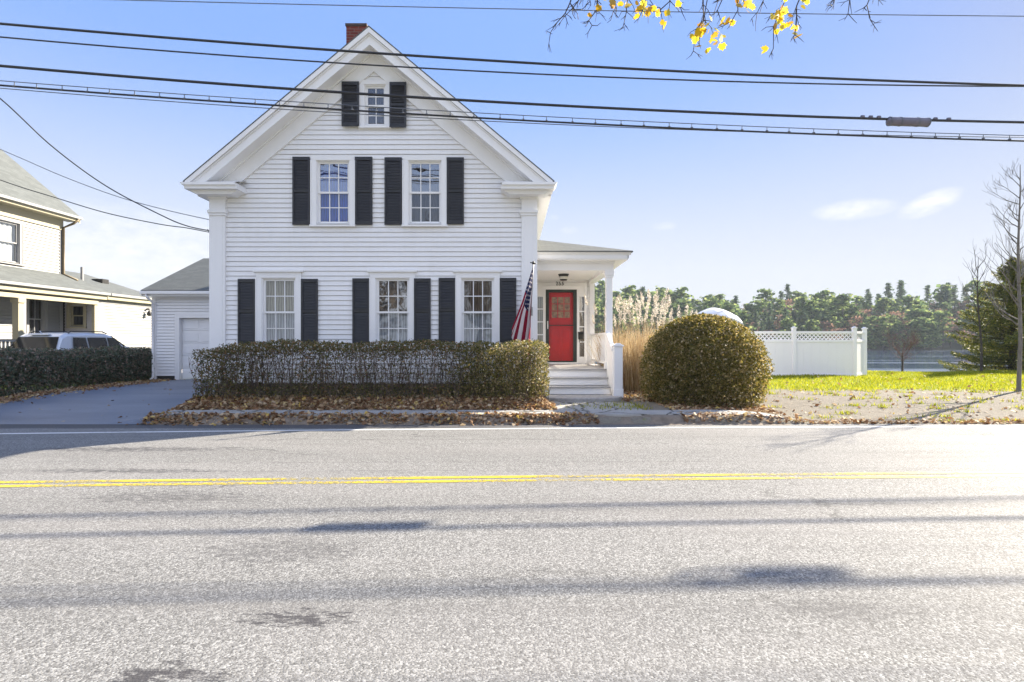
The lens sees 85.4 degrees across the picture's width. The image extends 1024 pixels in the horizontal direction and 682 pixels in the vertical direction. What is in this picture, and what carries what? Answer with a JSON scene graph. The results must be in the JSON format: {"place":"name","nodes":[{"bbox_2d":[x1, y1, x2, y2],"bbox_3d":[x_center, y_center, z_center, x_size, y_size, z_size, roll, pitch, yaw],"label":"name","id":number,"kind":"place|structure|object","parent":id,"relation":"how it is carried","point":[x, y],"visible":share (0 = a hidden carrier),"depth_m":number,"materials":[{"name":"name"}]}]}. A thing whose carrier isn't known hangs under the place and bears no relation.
{"place":"outdoors","nodes":[
{"label":"outdoors","id":0,"kind":"place"},
{"bbox_2d":[0,379,213,423],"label":"driveway","id":1,"kind":"structure","parent":0,"point":[131,402],"depth_m":12.44,"materials":[{"name":"asphalt"}]},
{"bbox_2d":[0,36,1014,86],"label":"overhead wire","id":2,"kind":"object","parent":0,"point":[498,71],"visible":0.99,"depth_m":9.89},
{"bbox_2d":[0,424,1023,681],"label":"road","id":3,"kind":"structure","parent":0,"point":[726,552],"depth_m":4.05,"materials":[{"name":"asphalt"}]},
{"bbox_2d":[0,64,1023,126],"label":"overhead cable","id":4,"kind":"object","parent":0,"point":[908,121],"visible":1,"depth_m":10.58,"materials":[{"name":"grey plastic"}]},
{"bbox_2d":[0,80,1023,141],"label":"cable bundle","id":5,"kind":"object","parent":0,"point":[572,121],"visible":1,"depth_m":10.85,"materials":[{"name":"rubber"}]},
{"bbox_2d":[0,88,1023,137],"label":"overhead wire","id":6,"kind":"object","parent":5,"relation":"hanging from","point":[442,118],"visible":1,"depth_m":10.78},
{"bbox_2d":[0,22,1023,86],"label":"overhead wire","id":7,"kind":"object","parent":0,"point":[488,60],"visible":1,"depth_m":9.79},
{"bbox_2d":[0,0,1023,325],"label":"sky","id":8,"kind":"structure","parent":0,"point":[730,214],"materials":[{"name":"blue"}]},
{"bbox_2d":[1,371,1023,423],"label":"ground","id":9,"kind":"structure","parent":0,"point":[873,412],"depth_m":12.32,"materials":[{"name":"soil"}]},
{"bbox_2d":[7,331,128,376],"bbox_3d":[-14.620,0.507,19.030,2.140,1.686,4.600,0,0,0],"label":"parked car","id":10,"kind":"object","parent":9,"relation":"on","point":[63,339],"visible":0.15,"depth_m":17.37,"materials":[{"name":"silver metal"}]},
{"bbox_2d":[0,150,151,372],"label":"neighbour house","id":11,"kind":"structure","parent":9,"relation":"on","point":[41,289],"depth_m":21.88,"materials":[{"name":"paint"}]},
{"bbox_2d":[0,216,24,265],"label":"window","id":12,"kind":"structure","parent":11,"relation":"in","point":[11,230],"depth_m":20.62,"materials":[{"name":"white glass"}]},
{"bbox_2d":[26,299,47,332],"bbox_3d":[-18.707,-0.865,21.570,0.585,1.910,0.990,0,0,0],"label":"window","id":13,"kind":"structure","parent":11,"relation":"in","point":[36,310],"depth_m":21.75,"materials":[{"name":"white glass"}]},
{"bbox_2d":[66,302,86,327],"bbox_3d":[-17.990,-1.065,23.157,0.830,1.070,0.585,0,0,0],"label":"window","id":14,"kind":"structure","parent":11,"relation":"in","point":[78,314],"depth_m":22.97,"materials":[{"name":"yellow paint"}]},
{"bbox_2d":[0,345,154,396],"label":"hedge","id":15,"kind":"object","parent":9,"relation":"on","point":[112,363],"visible":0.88,"depth_m":15.50,"materials":[{"name":"green plant"}]},
{"bbox_2d":[139,258,208,379],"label":"garage","id":16,"kind":"structure","parent":9,"relation":"on","point":[179,301],"depth_m":19.00,"materials":[{"name":"white paint"}]},
{"bbox_2d":[182,318,208,378],"bbox_3d":[-10.115,0.290,19.149,2.530,2.160,0.062,0,0,0],"label":"garage door","id":17,"kind":"structure","parent":16,"relation":"in","point":[195,333],"depth_m":19.12,"materials":[{"name":"white paint"}]},
{"bbox_2d":[189,338,550,400],"bbox_3d":[-2.963,0.630,11.975,7.615,1.404,1.159,0,0,0],"label":"hedge","id":18,"kind":"object","parent":9,"relation":"on","point":[510,384],"visible":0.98,"depth_m":11.76,"materials":[{"name":"green plant"}]},
{"bbox_2d":[180,23,632,401],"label":"gabled house","id":19,"kind":"structure","parent":9,"relation":"on","point":[357,228],"depth_m":12.99,"materials":[{"name":"white paint"}]},
{"bbox_2d":[0,98,208,230],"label":"service drop","id":20,"kind":"object","parent":19,"relation":"attached to","point":[92,176],"visible":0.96,"depth_m":12.01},
{"bbox_2d":[0,180,208,232],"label":"service drop","id":21,"kind":"object","parent":19,"relation":"attached to","point":[102,211],"visible":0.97,"depth_m":12.68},
{"bbox_2d":[0,149,208,219],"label":"service drop","id":22,"kind":"object","parent":19,"relation":"attached to","point":[103,191],"visible":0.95,"depth_m":13.04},
{"bbox_2d":[253,270,303,349],"bbox_3d":[-5.456,-0.727,13.207,1.162,1.859,0.585,0,0,0],"label":"window","id":23,"kind":"structure","parent":19,"relation":"in","point":[277,292],"depth_m":13.04,"materials":[{"name":"white paint"}]},
{"bbox_2d":[309,155,355,226],"bbox_3d":[-4.188,-3.505,13.034,1.070,1.664,0.237,0,0,0],"label":"window","id":24,"kind":"structure","parent":19,"relation":"in","point":[332,177],"depth_m":13.04,"materials":[{"name":"white paint"}]},
{"bbox_2d":[358,80,391,128],"bbox_3d":[-3.200,-5.535,13.033,0.765,1.125,0.237,0,0,0],"label":"window","id":25,"kind":"structure","parent":19,"relation":"in","point":[366,86],"depth_m":13.00,"materials":[{"name":"white paint"}]},
{"bbox_2d":[367,270,417,349],"bbox_3d":[-2.794,-0.727,13.207,1.162,1.859,0.585,0,0,0],"label":"window","id":26,"kind":"structure","parent":19,"relation":"in","point":[391,292],"depth_m":13.06,"materials":[{"name":"white paint"}]},
{"bbox_2d":[402,155,447,226],"bbox_3d":[-2.038,-3.505,13.034,1.070,1.664,0.237,0,0,0],"label":"window","id":27,"kind":"structure","parent":19,"relation":"in","point":[424,177],"depth_m":13.04,"materials":[{"name":"white paint"}]},
{"bbox_2d":[453,270,501,349],"bbox_3d":[-0.800,-0.727,13.207,1.150,1.859,0.585,0,0,0],"label":"window","id":28,"kind":"structure","parent":19,"relation":"in","point":[477,292],"depth_m":13.06,"materials":[{"name":"white paint"}]},
{"bbox_2d":[512,261,536,358],"bbox_3d":[0.266,-0.621,12.544,0.552,2.297,0.764,0,0,0],"label":"flag","id":29,"kind":"object","parent":19,"relation":"attached to","point":[521,328],"visible":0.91,"depth_m":12.52,"materials":[{"name":"multicoloured fabric"}]},
{"bbox_2d":[549,293,572,360],"bbox_3d":[1.513,-0.465,17.148,0.915,2.230,0.064,0,0,0],"label":"front door","id":30,"kind":"structure","parent":19,"relation":"in","point":[560,304],"depth_m":17.13,"materials":[{"name":"red paint"}]},
{"bbox_2d":[546,290,576,361],"bbox_3d":[1.512,-0.465,17.012,0.955,2.230,0.135,0,0,0],"label":"storm door","id":31,"kind":"structure","parent":19,"relation":"in","point":[574,292],"depth_m":17.02,"materials":[{"name":"red wood"}]},
{"bbox_2d":[558,273,568,280],"bbox_3d":[1.440,-1.780,15.500,0.300,0.180,0.295,0,0,0],"label":"porch lamp","id":32,"kind":"object","parent":19,"relation":"attached to","point":[563,276],"visible":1,"depth_m":15.40,"materials":[{"name":"black metal"}]},
{"bbox_2d":[147,415,789,424],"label":"kerb","id":33,"kind":"structure","parent":9,"relation":"on","point":[667,419],"depth_m":10.34,"materials":[{"name":"concrete"}]},
{"bbox_2d":[160,409,783,418],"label":"footway","id":34,"kind":"structure","parent":9,"relation":"on","point":[624,413],"depth_m":10.87,"materials":[{"name":"concrete"}]},
{"bbox_2d":[0,373,1023,425],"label":"leaf litter","id":35,"kind":"object","parent":9,"relation":"on","point":[370,403],"visible":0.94,"depth_m":11.24,"materials":[{"name":"plant"}]},
{"bbox_2d":[584,288,696,391],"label":"ornamental grass","id":36,"kind":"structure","parent":9,"relation":"on","point":[631,365],"depth_m":15.12,"materials":[{"name":"plant"}]},
{"bbox_2d":[638,312,773,408],"bbox_3d":[4.407,0.388,12.718,2.980,2.128,2.804,0,0,0],"label":"round bush","id":37,"kind":"object","parent":9,"relation":"on","point":[724,352],"visible":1,"depth_m":12.02,"materials":[{"name":"green plant"}]},
{"bbox_2d":[666,326,867,376],"bbox_3d":[9.984,0.463,21.158,8.317,2.034,0.975,0,0,-6],"label":"vinyl fence","id":38,"kind":"object","parent":9,"relation":"on","point":[794,356],"visible":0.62,"depth_m":21.09,"materials":[{"name":"plastic"}]},
{"bbox_2d":[561,369,1023,421],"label":"lawn grass","id":39,"kind":"structure","parent":9,"relation":"on","point":[970,374],"depth_m":17.09,"materials":[{"name":"plant"}]},
{"bbox_2d":[695,308,745,378],"bbox_3d":[7.060,0.058,19.600,1.761,2.484,3.200,0,0,0],"label":"domed cover","id":40,"kind":"object","parent":39,"relation":"on","point":[718,311],"visible":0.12,"depth_m":18.49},
{"bbox_2d":[882,327,922,371],"bbox_3d":[16.982,0.376,24.188,1.500,2.115,1.663,0,0,35],"label":"bare shrub","id":41,"kind":"object","parent":9,"relation":"on","point":[903,352],"visible":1,"depth_m":24.27,"materials":[{"name":"brown plant"}]},
{"bbox_2d":[958,238,1000,371],"bbox_3d":[20.073,-1.524,23.825,1.334,5.828,1.496,0,0,27],"label":"bare sapling","id":42,"kind":"object","parent":9,"relation":"on","point":[980,335],"visible":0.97,"depth_m":23.97,"materials":[{"name":"brown plant"}]},
{"bbox_2d":[936,256,1023,371],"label":"spruce tree","id":43,"kind":"object","parent":9,"relation":"on","point":[1006,330],"visible":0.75,"depth_m":26.56,"materials":[{"name":"green plant"}]},
{"bbox_2d":[974,158,1023,391],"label":"bare tree","id":44,"kind":"object","parent":9,"relation":"on","point":[1019,355],"visible":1,"depth_m":14.83,"materials":[{"name":"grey plant"}]},
{"bbox_2d":[127,0,1023,16],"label":"overhead wire","id":45,"kind":"object","parent":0,"point":[555,9],"visible":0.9,"depth_m":10.50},
{"bbox_2d":[554,401,641,410],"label":"path","id":46,"kind":"structure","parent":0,"point":[576,406],"depth_m":11.76,"materials":[{"name":"concrete"}]},
{"bbox_2d":[546,0,883,57],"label":"maple tree","id":47,"kind":"object","parent":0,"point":[778,16],"visible":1,"depth_m":5.00,"materials":[{"name":"yellow plant"}]},
{"bbox_2d":[595,350,1008,371],"bbox_3d":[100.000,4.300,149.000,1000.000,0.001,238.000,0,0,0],"label":"lake","id":48,"kind":"structure","parent":0,"point":[888,360],"depth_m":122.31,"materials":[{"name":"blue liquid"}]},
{"bbox_2d":[630,321,1005,349],"bbox_3d":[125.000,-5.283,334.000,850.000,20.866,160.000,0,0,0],"label":"shore","id":49,"kind":"structure","parent":0,"point":[955,345],"depth_m":273.30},
{"bbox_2d":[595,298,603,320],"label":"pine tree","id":50,"kind":"object","parent":49,"relation":"on","point":[600,315],"visible":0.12,"depth_m":271.54,"materials":[{"name":"green plant"}]},
{"bbox_2d":[595,280,604,297],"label":"pine tree","id":51,"kind":"object","parent":49,"relation":"on","point":[601,286],"visible":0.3,"depth_m":334.93,"materials":[{"name":"green plant"}]},
{"bbox_2d":[613,291,625,304],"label":"pine tree","id":52,"kind":"object","parent":49,"relation":"on","point":[617,293],"visible":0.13,"depth_m":304.27,"materials":[{"name":"green plant"}]},
{"bbox_2d":[613,319,633,345],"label":"pine tree","id":53,"kind":"object","parent":49,"relation":"on","point":[622,321],"visible":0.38,"depth_m":257.45,"materials":[{"name":"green plant"}]},
{"bbox_2d":[613,302,640,340],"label":"pine tree","id":54,"kind":"object","parent":49,"relation":"on","point":[629,329],"visible":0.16,"depth_m":272.95,"materials":[{"name":"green plant"}]},
{"bbox_2d":[617,305,639,339],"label":"pine tree","id":55,"kind":"object","parent":49,"relation":"on","point":[628,320],"visible":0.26,"depth_m":269.28,"materials":[{"name":"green plant"}]},
{"bbox_2d":[620,285,636,297],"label":"pine tree","id":56,"kind":"object","parent":49,"relation":"on","point":[629,289],"visible":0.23,"depth_m":328.76,"materials":[{"name":"green plant"}]},
{"bbox_2d":[629,302,651,324],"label":"pine tree","id":57,"kind":"object","parent":49,"relation":"on","point":[643,310],"visible":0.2,"depth_m":289.94,"materials":[{"name":"green plant"}]},
{"bbox_2d":[638,286,649,322],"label":"fir tree","id":58,"kind":"object","parent":49,"relation":"on","point":[642,289],"visible":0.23,"depth_m":303.57,"materials":[{"name":"green plant"}]},
{"bbox_2d":[637,317,657,343],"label":"pine tree","id":59,"kind":"object","parent":49,"relation":"on","point":[641,325],"visible":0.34,"depth_m":260.73,"materials":[{"name":"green plant"}]},
{"bbox_2d":[647,291,666,320],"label":"pine tree","id":60,"kind":"object","parent":49,"relation":"on","point":[659,293],"visible":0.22,"depth_m":303.92,"materials":[{"name":"green plant"}]},
{"bbox_2d":[660,289,678,306],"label":"pine tree","id":61,"kind":"object","parent":49,"relation":"on","point":[671,293],"visible":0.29,"depth_m":311.97,"materials":[{"name":"green plant"}]},
{"bbox_2d":[672,299,692,318],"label":"pine tree","id":62,"kind":"object","parent":49,"relation":"on","point":[683,303],"visible":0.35,"depth_m":278.26,"materials":[{"name":"green plant"}]},
{"bbox_2d":[672,287,693,310],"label":"pine tree","id":63,"kind":"object","parent":49,"relation":"on","point":[680,292],"visible":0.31,"depth_m":315.82,"materials":[{"name":"green plant"}]},
{"bbox_2d":[698,298,724,307],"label":"pine tree","id":64,"kind":"object","parent":49,"relation":"on","point":[710,303],"visible":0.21,"depth_m":277.65,"materials":[{"name":"green plant"}]},
{"bbox_2d":[722,303,739,316],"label":"pine tree","id":65,"kind":"object","parent":49,"relation":"on","point":[728,307],"visible":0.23,"depth_m":274.61,"materials":[{"name":"green plant"}]},
{"bbox_2d":[736,309,757,338],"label":"pine tree","id":66,"kind":"object","parent":49,"relation":"on","point":[742,314],"visible":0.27,"depth_m":259.93,"materials":[{"name":"green plant"}]},
{"bbox_2d":[743,303,755,329],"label":"pine tree","id":67,"kind":"object","parent":49,"relation":"on","point":[747,305],"visible":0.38,"depth_m":297.02,"materials":[{"name":"green plant"}]},
{"bbox_2d":[751,312,758,330],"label":"fir tree","id":68,"kind":"object","parent":49,"relation":"on","point":[756,317],"visible":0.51,"depth_m":265.47,"materials":[{"name":"green plant"}]},
{"bbox_2d":[746,300,777,334],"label":"pine tree","id":69,"kind":"object","parent":49,"relation":"on","point":[757,306],"visible":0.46,"depth_m":295.48,"materials":[{"name":"green plant"}]},
{"bbox_2d":[748,288,776,322],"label":"pine tree","id":70,"kind":"object","parent":49,"relation":"on","point":[767,294],"visible":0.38,"depth_m":317.59,"materials":[{"name":"green plant"}]},
{"bbox_2d":[763,302,775,338],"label":"fir tree","id":71,"kind":"object","parent":49,"relation":"on","point":[769,309],"visible":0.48,"depth_m":275.01,"materials":[{"name":"green plant"}]},
{"bbox_2d":[771,299,790,329],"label":"pine tree","id":72,"kind":"object","parent":49,"relation":"on","point":[778,306],"visible":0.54,"depth_m":305.26,"materials":[{"name":"green plant"}]},
{"bbox_2d":[775,318,797,339],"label":"pine tree","id":73,"kind":"object","parent":49,"relation":"on","point":[787,323],"visible":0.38,"depth_m":253.67,"materials":[{"name":"green plant"}]},
{"bbox_2d":[783,284,792,304],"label":"fir tree","id":74,"kind":"object","parent":49,"relation":"on","point":[788,292],"visible":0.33,"depth_m":328.66,"materials":[{"name":"green plant"}]},
{"bbox_2d":[789,290,806,309],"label":"pine tree","id":75,"kind":"object","parent":49,"relation":"on","point":[794,294],"visible":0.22,"depth_m":332.18,"materials":[{"name":"green plant"}]},
{"bbox_2d":[788,295,813,336],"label":"pine tree","id":76,"kind":"object","parent":49,"relation":"on","point":[802,299],"visible":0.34,"depth_m":282.61,"materials":[{"name":"green plant"}]},
{"bbox_2d":[803,319,821,339],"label":"pine tree","id":77,"kind":"object","parent":49,"relation":"on","point":[809,324],"visible":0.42,"depth_m":258.58,"materials":[{"name":"green plant"}]},
{"bbox_2d":[795,299,830,339],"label":"pine tree","id":78,"kind":"object","parent":49,"relation":"on","point":[812,306],"visible":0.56,"depth_m":274.88,"materials":[{"name":"green plant"}]},
{"bbox_2d":[809,288,836,314],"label":"pine tree","id":79,"kind":"object","parent":49,"relation":"on","point":[823,294],"visible":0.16,"depth_m":304.42,"materials":[{"name":"green plant"}]},
{"bbox_2d":[814,321,837,337],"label":"autumn tree","id":80,"kind":"object","parent":49,"relation":"on","point":[825,324],"visible":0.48,"depth_m":263.88,"materials":[{"name":"brown plant"}]},
{"bbox_2d":[813,298,844,339],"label":"pine tree","id":81,"kind":"object","parent":49,"relation":"on","point":[822,304],"visible":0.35,"depth_m":278.11,"materials":[{"name":"green plant"}]},
{"bbox_2d":[823,293,860,337],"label":"pine tree","id":82,"kind":"object","parent":49,"relation":"on","point":[842,300],"visible":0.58,"depth_m":282.48,"materials":[{"name":"green plant"}]},
{"bbox_2d":[844,305,863,338],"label":"pine tree","id":83,"kind":"object","parent":49,"relation":"on","point":[854,314],"visible":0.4,"depth_m":283.55,"materials":[{"name":"green plant"}]},
{"bbox_2d":[842,315,868,336],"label":"autumn tree","id":84,"kind":"object","parent":49,"relation":"on","point":[856,318],"visible":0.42,"depth_m":273.00,"materials":[{"name":"brown plant"}]},
{"bbox_2d":[851,296,871,318],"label":"pine tree","id":85,"kind":"object","parent":49,"relation":"on","point":[865,304],"visible":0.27,"depth_m":315.51,"materials":[{"name":"green plant"}]},
{"bbox_2d":[857,322,876,348],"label":"pine tree","id":86,"kind":"object","parent":49,"relation":"on","point":[869,338],"visible":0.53,"depth_m":257.90,"materials":[{"name":"green plant"}]},
{"bbox_2d":[862,316,889,349],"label":"pine tree","id":87,"kind":"object","parent":49,"relation":"on","point":[869,320],"visible":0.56,"depth_m":260.85,"materials":[{"name":"green plant"}]},
{"bbox_2d":[868,316,896,349],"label":"pine tree","id":88,"kind":"object","parent":49,"relation":"on","point":[883,319],"visible":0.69,"depth_m":260.41,"materials":[{"name":"green plant"}]},
{"bbox_2d":[866,297,900,333],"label":"pine tree","id":89,"kind":"object","parent":49,"relation":"on","point":[882,303],"visible":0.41,"depth_m":298.46,"materials":[{"name":"green plant"}]},
{"bbox_2d":[874,313,903,343],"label":"pine tree","id":90,"kind":"object","parent":49,"relation":"on","point":[893,320],"visible":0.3,"depth_m":272.30,"materials":[{"name":"green plant"}]},
{"bbox_2d":[884,282,894,312],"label":"fir tree","id":91,"kind":"object","parent":49,"relation":"on","point":[888,287],"visible":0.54,"depth_m":336.38,"materials":[{"name":"green plant"}]},
{"bbox_2d":[889,322,908,349],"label":"pine tree","id":92,"kind":"object","parent":49,"relation":"on","point":[898,326],"visible":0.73,"depth_m":260.52,"materials":[{"name":"green plant"}]},
{"bbox_2d":[894,281,906,305],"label":"fir tree","id":93,"kind":"object","parent":49,"relation":"on","point":[901,292],"visible":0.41,"depth_m":321.93,"materials":[{"name":"green plant"}]},
{"bbox_2d":[896,294,925,321],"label":"pine tree","id":94,"kind":"object","parent":49,"relation":"on","point":[907,300],"visible":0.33,"depth_m":297.90,"materials":[{"name":"green plant"}]},
{"bbox_2d":[899,319,934,349],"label":"pine tree","id":95,"kind":"object","parent":49,"relation":"on","point":[913,323],"visible":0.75,"depth_m":256.98,"materials":[{"name":"green plant"}]},
{"bbox_2d":[902,308,938,348],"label":"pine tree","id":96,"kind":"object","parent":49,"relation":"on","point":[914,313],"visible":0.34,"depth_m":266.66,"materials":[{"name":"green plant"}]},
{"bbox_2d":[900,304,942,340],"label":"pine tree","id":97,"kind":"object","parent":49,"relation":"on","point":[920,306],"visible":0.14,"depth_m":272.58,"materials":[{"name":"green plant"}]},
{"bbox_2d":[913,317,937,349],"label":"pine tree","id":98,"kind":"object","parent":49,"relation":"on","point":[924,322],"visible":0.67,"depth_m":258.29,"materials":[{"name":"green plant"}]},
{"bbox_2d":[922,285,934,304],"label":"fir tree","id":99,"kind":"object","parent":49,"relation":"on","point":[927,295],"visible":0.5,"depth_m":332.87,"materials":[{"name":"green plant"}]},
{"bbox_2d":[918,308,939,348],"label":"pine tree","id":100,"kind":"object","parent":49,"relation":"on","point":[927,311],"visible":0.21,"depth_m":267.28,"materials":[{"name":"green plant"}]},
{"bbox_2d":[918,321,942,349],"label":"pine tree","id":101,"kind":"object","parent":49,"relation":"on","point":[934,326],"visible":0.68,"depth_m":260.13,"materials":[{"name":"green plant"}]},
{"bbox_2d":[935,301,954,330],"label":"pine tree","id":102,"kind":"object","parent":49,"relation":"on","point":[943,306],"visible":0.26,"depth_m":298.37,"materials":[{"name":"green plant"}]},
{"bbox_2d":[935,310,956,348],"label":"pine tree","id":103,"kind":"object","parent":49,"relation":"on","point":[942,317],"visible":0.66,"depth_m":267.24,"materials":[{"name":"green plant"}]},
{"bbox_2d":[929,282,966,320],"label":"pine tree","id":104,"kind":"object","parent":49,"relation":"on","point":[939,295],"visible":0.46,"depth_m":314.32,"materials":[{"name":"green plant"}]},
{"bbox_2d":[941,289,957,318],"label":"fir tree","id":105,"kind":"object","parent":49,"relation":"on","point":[947,294],"visible":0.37,"depth_m":306.18,"materials":[{"name":"green plant"}]},
{"bbox_2d":[950,284,961,321],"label":"fir tree","id":106,"kind":"object","parent":49,"relation":"on","point":[955,296],"visible":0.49,"depth_m":315.61,"materials":[{"name":"green plant"}]},
{"bbox_2d":[951,302,967,325],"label":"autumn tree","id":107,"kind":"object","parent":49,"relation":"on","point":[961,305],"visible":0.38,"depth_m":306.35,"materials":[{"name":"brown plant"}]},
{"bbox_2d":[955,310,978,343],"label":"pine tree","id":108,"kind":"object","parent":49,"relation":"on","point":[963,321],"visible":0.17,"depth_m":268.88,"materials":[{"name":"green plant"}]},
{"bbox_2d":[959,278,984,319],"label":"pine tree","id":109,"kind":"object","parent":49,"relation":"on","point":[971,285],"visible":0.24,"depth_m":319.49,"materials":[{"name":"green plant"}]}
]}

